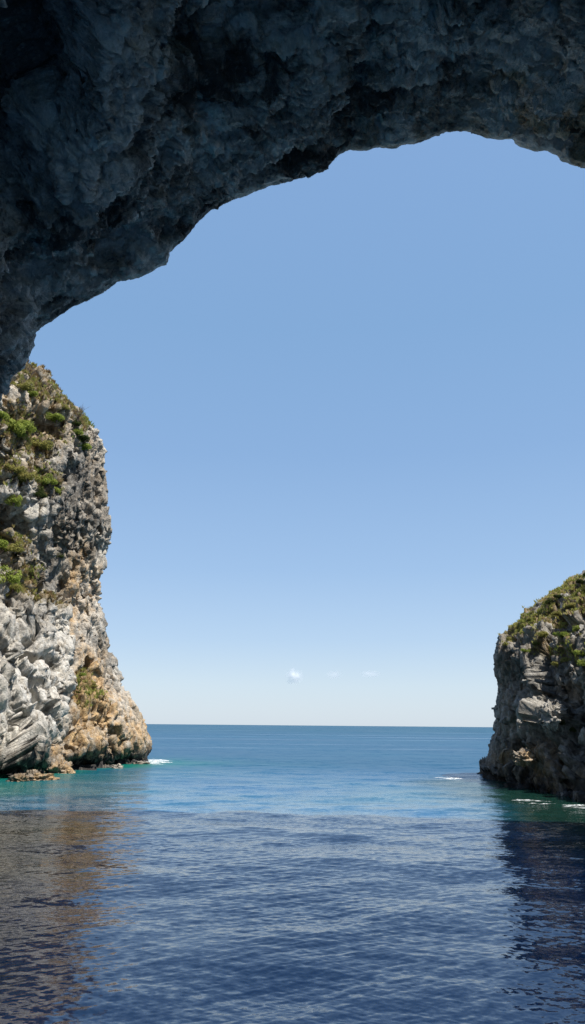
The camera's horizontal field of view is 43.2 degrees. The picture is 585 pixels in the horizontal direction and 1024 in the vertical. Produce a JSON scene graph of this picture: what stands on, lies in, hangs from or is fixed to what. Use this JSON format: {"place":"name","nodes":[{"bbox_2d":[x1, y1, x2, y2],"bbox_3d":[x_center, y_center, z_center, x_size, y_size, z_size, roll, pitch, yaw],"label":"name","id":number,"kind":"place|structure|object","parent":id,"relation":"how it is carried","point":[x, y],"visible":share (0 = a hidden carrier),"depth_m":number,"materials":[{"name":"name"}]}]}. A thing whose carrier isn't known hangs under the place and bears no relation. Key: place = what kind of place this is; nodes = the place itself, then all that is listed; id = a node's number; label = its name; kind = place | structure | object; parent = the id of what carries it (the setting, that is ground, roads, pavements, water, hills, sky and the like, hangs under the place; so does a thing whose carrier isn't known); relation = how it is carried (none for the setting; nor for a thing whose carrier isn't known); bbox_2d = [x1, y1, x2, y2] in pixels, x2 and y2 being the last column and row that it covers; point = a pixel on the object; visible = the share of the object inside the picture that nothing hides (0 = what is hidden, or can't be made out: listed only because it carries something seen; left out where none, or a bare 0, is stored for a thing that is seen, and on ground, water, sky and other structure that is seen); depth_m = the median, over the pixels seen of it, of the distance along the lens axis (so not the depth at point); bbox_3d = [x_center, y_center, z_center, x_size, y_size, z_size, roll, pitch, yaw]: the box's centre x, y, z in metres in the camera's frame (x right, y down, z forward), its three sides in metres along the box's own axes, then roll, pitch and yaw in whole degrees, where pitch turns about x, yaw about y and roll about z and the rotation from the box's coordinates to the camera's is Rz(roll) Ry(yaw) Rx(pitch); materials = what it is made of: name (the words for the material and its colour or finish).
{"place":"outdoors","nodes":[
{"label":"outdoors","id":0,"kind":"place"},
{"bbox_2d":[0,362,151,777],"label":"cliff","id":1,"kind":"structure","parent":0,"point":[49,649],"depth_m":92.78,"materials":[{"name":"stone"}]},
{"bbox_2d":[0,408,9,421],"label":"shrub","id":2,"kind":"object","parent":1,"relation":"on","point":[4,415],"visible":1,"depth_m":88.50,"materials":[{"name":"green plant"}]},
{"bbox_2d":[0,539,16,554],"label":"shrub","id":3,"kind":"object","parent":1,"relation":"on","point":[4,545],"visible":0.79,"depth_m":88.25,"materials":[{"name":"green plant"}]},
{"bbox_2d":[0,564,22,587],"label":"shrub","id":4,"kind":"object","parent":1,"relation":"on","point":[12,577],"visible":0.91,"depth_m":83.99,"materials":[{"name":"green plant"}]},
{"bbox_2d":[4,492,22,506],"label":"shrub","id":5,"kind":"object","parent":1,"relation":"on","point":[14,500],"visible":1,"depth_m":89.41,"materials":[{"name":"green plant"}]},
{"bbox_2d":[9,583,21,592],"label":"shrub","id":6,"kind":"object","parent":1,"relation":"on","point":[13,587],"visible":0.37,"depth_m":87.53,"materials":[{"name":"green plant"}]},
{"bbox_2d":[6,418,26,437],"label":"shrub","id":7,"kind":"object","parent":1,"relation":"on","point":[19,428],"visible":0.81,"depth_m":92.95,"materials":[{"name":"green plant"}]},
{"bbox_2d":[5,461,27,473],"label":"shrub","id":8,"kind":"object","parent":1,"relation":"on","point":[16,469],"visible":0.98,"depth_m":89.90,"materials":[{"name":"green plant"}]},
{"bbox_2d":[8,542,24,553],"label":"shrub","id":9,"kind":"object","parent":1,"relation":"on","point":[15,548],"visible":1,"depth_m":88.32,"materials":[{"name":"green plant"}]},
{"bbox_2d":[10,377,34,391],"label":"shrub","id":10,"kind":"object","parent":1,"relation":"on","point":[27,386],"visible":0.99,"depth_m":94.90,"materials":[{"name":"green plant"}]},
{"bbox_2d":[13,465,40,484],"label":"shrub","id":11,"kind":"object","parent":1,"relation":"on","point":[26,477],"visible":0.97,"depth_m":91.49,"materials":[{"name":"green plant"}]},
{"bbox_2d":[18,419,36,432],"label":"shrub","id":12,"kind":"object","parent":1,"relation":"on","point":[29,427],"visible":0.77,"depth_m":94.50,"materials":[{"name":"green plant"}]},
{"bbox_2d":[25,363,39,378],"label":"twiggy bush","id":13,"kind":"object","parent":1,"relation":"on","point":[27,367],"visible":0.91,"depth_m":99.48,"materials":[{"name":"green plant"}]},
{"bbox_2d":[27,389,38,397],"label":"shrub","id":14,"kind":"object","parent":1,"relation":"on","point":[33,393],"visible":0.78,"depth_m":98.36,"materials":[{"name":"green plant"}]},
{"bbox_2d":[33,483,47,499],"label":"shrub","id":15,"kind":"object","parent":1,"relation":"on","point":[39,493],"visible":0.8,"depth_m":93.79,"materials":[{"name":"green plant"}]},
{"bbox_2d":[31,433,53,450],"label":"shrub","id":16,"kind":"object","parent":1,"relation":"on","point":[42,444],"visible":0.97,"depth_m":97.02,"materials":[{"name":"green plant"}]},
{"bbox_2d":[39,473,57,486],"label":"shrub","id":17,"kind":"object","parent":1,"relation":"on","point":[50,480],"visible":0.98,"depth_m":95.54,"materials":[{"name":"green plant"}]},
{"bbox_2d":[43,384,55,393],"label":"twiggy bush","id":18,"kind":"object","parent":1,"relation":"on","point":[49,389],"visible":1,"depth_m":101.37,"materials":[{"name":"plant"}]},
{"bbox_2d":[44,410,64,423],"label":"shrub","id":19,"kind":"object","parent":1,"relation":"on","point":[56,417],"visible":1,"depth_m":100.89,"materials":[{"name":"green plant"}]},
{"bbox_2d":[0,359,111,708],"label":"dry grass","id":20,"kind":"structure","parent":1,"relation":"on","point":[83,419],"depth_m":94.35,"materials":[{"name":"green plant"}]},
{"bbox_2d":[71,418,81,427],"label":"shrub","id":21,"kind":"object","parent":1,"relation":"on","point":[78,423],"visible":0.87,"depth_m":104.34,"materials":[{"name":"green plant"}]},
{"bbox_2d":[73,428,83,434],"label":"shrub","id":22,"kind":"object","parent":1,"relation":"on","point":[78,431],"visible":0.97,"depth_m":104.36,"materials":[{"name":"green plant"}]},
{"bbox_2d":[73,405,84,419],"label":"twiggy bush","id":23,"kind":"object","parent":1,"relation":"on","point":[78,415],"visible":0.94,"depth_m":104.93,"materials":[{"name":"plant"}]},
{"bbox_2d":[76,434,89,442],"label":"shrub","id":24,"kind":"object","parent":1,"relation":"on","point":[85,438],"visible":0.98,"depth_m":105.05,"materials":[{"name":"green plant"}]},
{"bbox_2d":[78,439,91,451],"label":"shrub","id":25,"kind":"object","parent":1,"relation":"on","point":[87,445],"visible":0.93,"depth_m":105.59,"materials":[{"name":"green plant"}]},
{"bbox_2d":[0,724,584,1023],"bbox_3d":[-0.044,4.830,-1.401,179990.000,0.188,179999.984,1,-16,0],"label":"sea","id":26,"kind":"structure","parent":0,"point":[255,874],"depth_m":24.05,"materials":[{"name":"liquid"}]},
{"bbox_2d":[6,773,29,781],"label":"boulder","id":27,"kind":"object","parent":26,"relation":"in","point":[20,777],"visible":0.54,"depth_m":65.62,"materials":[{"name":"stone"}]},
{"bbox_2d":[25,769,59,780],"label":"boulder","id":28,"kind":"object","parent":26,"relation":"in","point":[35,775],"visible":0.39,"depth_m":67.11,"materials":[{"name":"stone"}]},
{"bbox_2d":[41,753,75,772],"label":"boulder","id":29,"kind":"object","parent":26,"relation":"in","point":[60,764],"visible":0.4,"depth_m":77.75,"materials":[{"name":"stone"}]},
{"bbox_2d":[61,770,74,773],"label":"boulder","id":30,"kind":"object","parent":26,"relation":"in","point":[67,771],"visible":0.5,"depth_m":76.75,"materials":[{"name":"stone"}]},
{"bbox_2d":[111,763,122,768],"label":"boulder","id":31,"kind":"object","parent":26,"relation":"in","point":[118,766],"visible":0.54,"depth_m":86.02,"materials":[{"name":"stone"}]},
{"bbox_2d":[131,760,149,763],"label":"boulder","id":32,"kind":"object","parent":26,"relation":"in","point":[139,762],"visible":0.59,"depth_m":95.91,"materials":[{"name":"stone"}]},
{"bbox_2d":[146,759,167,764],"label":"foam","id":33,"kind":"object","parent":26,"relation":"on","point":[158,762],"visible":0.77,"depth_m":100.67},
{"bbox_2d":[477,756,485,773],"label":"boulder","id":34,"kind":"object","parent":26,"relation":"in","point":[482,760],"visible":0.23,"depth_m":82.74,"materials":[{"name":"stone"}]},
{"bbox_2d":[0,0,584,401],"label":"rock arch","id":35,"kind":"object","parent":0,"point":[139,138],"visible":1,"depth_m":34.55,"materials":[{"name":"grey stone"}]},
{"bbox_2d":[29,131,584,726],"label":"sky","id":36,"kind":"structure","parent":0,"point":[341,424],"materials":[{"name":"blue"}]},
{"bbox_2d":[480,570,584,800],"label":"cliff","id":37,"kind":"structure","parent":0,"point":[530,684],"depth_m":66.03,"materials":[{"name":"stone"}]},
{"bbox_2d":[512,748,537,766],"bbox_3d":[19.452,20.557,61.917,1.860,1.580,1.609,-9,-19,30],"label":"boulder","id":38,"kind":"object","parent":37,"relation":"on","point":[523,757],"visible":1,"depth_m":61.56,"materials":[{"name":"stone"}]},
{"bbox_2d":[520,647,530,652],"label":"shrub","id":39,"kind":"object","parent":37,"relation":"on","point":[526,650],"visible":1,"depth_m":70.22,"materials":[{"name":"green plant"}]},
{"bbox_2d":[532,640,540,645],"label":"shrub","id":40,"kind":"object","parent":37,"relation":"on","point":[535,642],"visible":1,"depth_m":70.48,"materials":[{"name":"green plant"}]},
{"bbox_2d":[498,574,584,661],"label":"scrub","id":41,"kind":"object","parent":37,"relation":"on","point":[553,591],"visible":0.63,"depth_m":77.01,"materials":[{"name":"green plant"}]},
{"bbox_2d":[537,629,548,637],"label":"shrub","id":42,"kind":"object","parent":37,"relation":"on","point":[542,634],"visible":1,"depth_m":70.44,"materials":[{"name":"green plant"}]},
{"bbox_2d":[544,597,553,603],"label":"shrub","id":43,"kind":"object","parent":37,"relation":"on","point":[548,600],"visible":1,"depth_m":77.56,"materials":[{"name":"green plant"}]},
{"bbox_2d":[539,699,565,731],"bbox_3d":[21.788,17.273,61.969,2.260,3.111,1.676,1,-16,0],"label":"boulder","id":44,"kind":"object","parent":37,"relation":"on","point":[549,720],"visible":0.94,"depth_m":61.67,"materials":[{"name":"stone"}]},
{"bbox_2d":[551,660,559,667],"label":"shrub","id":45,"kind":"object","parent":37,"relation":"on","point":[555,664],"visible":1,"depth_m":65.98,"materials":[{"name":"green plant"}]},
{"bbox_2d":[551,609,559,615],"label":"shrub","id":46,"kind":"object","parent":37,"relation":"on","point":[554,613],"visible":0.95,"depth_m":73.82,"materials":[{"name":"green plant"}]},
{"bbox_2d":[553,592,564,597],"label":"shrub","id":47,"kind":"object","parent":37,"relation":"on","point":[556,595],"visible":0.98,"depth_m":77.23,"materials":[{"name":"green plant"}]},
{"bbox_2d":[552,706,567,714],"bbox_3d":[22.340,16.629,61.862,1.518,0.814,0.887,1,-16,0],"label":"boulder","id":48,"kind":"object","parent":37,"relation":"on","point":[558,710],"visible":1,"depth_m":61.64,"materials":[{"name":"stone"}]},
{"bbox_2d":[553,629,567,636],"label":"shrub","id":49,"kind":"object","parent":37,"relation":"on","point":[561,633],"visible":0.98,"depth_m":67.08,"materials":[{"name":"green plant"}]},
{"bbox_2d":[560,653,570,662],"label":"shrub","id":50,"kind":"object","parent":37,"relation":"on","point":[564,659],"visible":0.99,"depth_m":65.54,"materials":[{"name":"green plant"}]},
{"bbox_2d":[565,600,575,607],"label":"shrub","id":51,"kind":"object","parent":37,"relation":"on","point":[571,605],"visible":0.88,"depth_m":71.58,"materials":[{"name":"green plant"}]},
{"bbox_2d":[572,625,579,631],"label":"shrub","id":52,"kind":"object","parent":37,"relation":"on","point":[576,628],"visible":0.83,"depth_m":66.45,"materials":[{"name":"green plant"}]},
{"bbox_2d":[573,647,584,656],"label":"shrub","id":53,"kind":"object","parent":37,"relation":"on","point":[578,652],"visible":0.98,"depth_m":62.55,"materials":[{"name":"green plant"}]},
{"bbox_2d":[576,578,583,584],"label":"shrub","id":54,"kind":"object","parent":37,"relation":"on","point":[579,580],"visible":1,"depth_m":77.58,"materials":[{"name":"green plant"}]},
{"bbox_2d":[577,658,584,666],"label":"shrub","id":55,"kind":"object","parent":37,"relation":"on","point":[581,662],"visible":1,"depth_m":59.60,"materials":[{"name":"green plant"}]}
]}

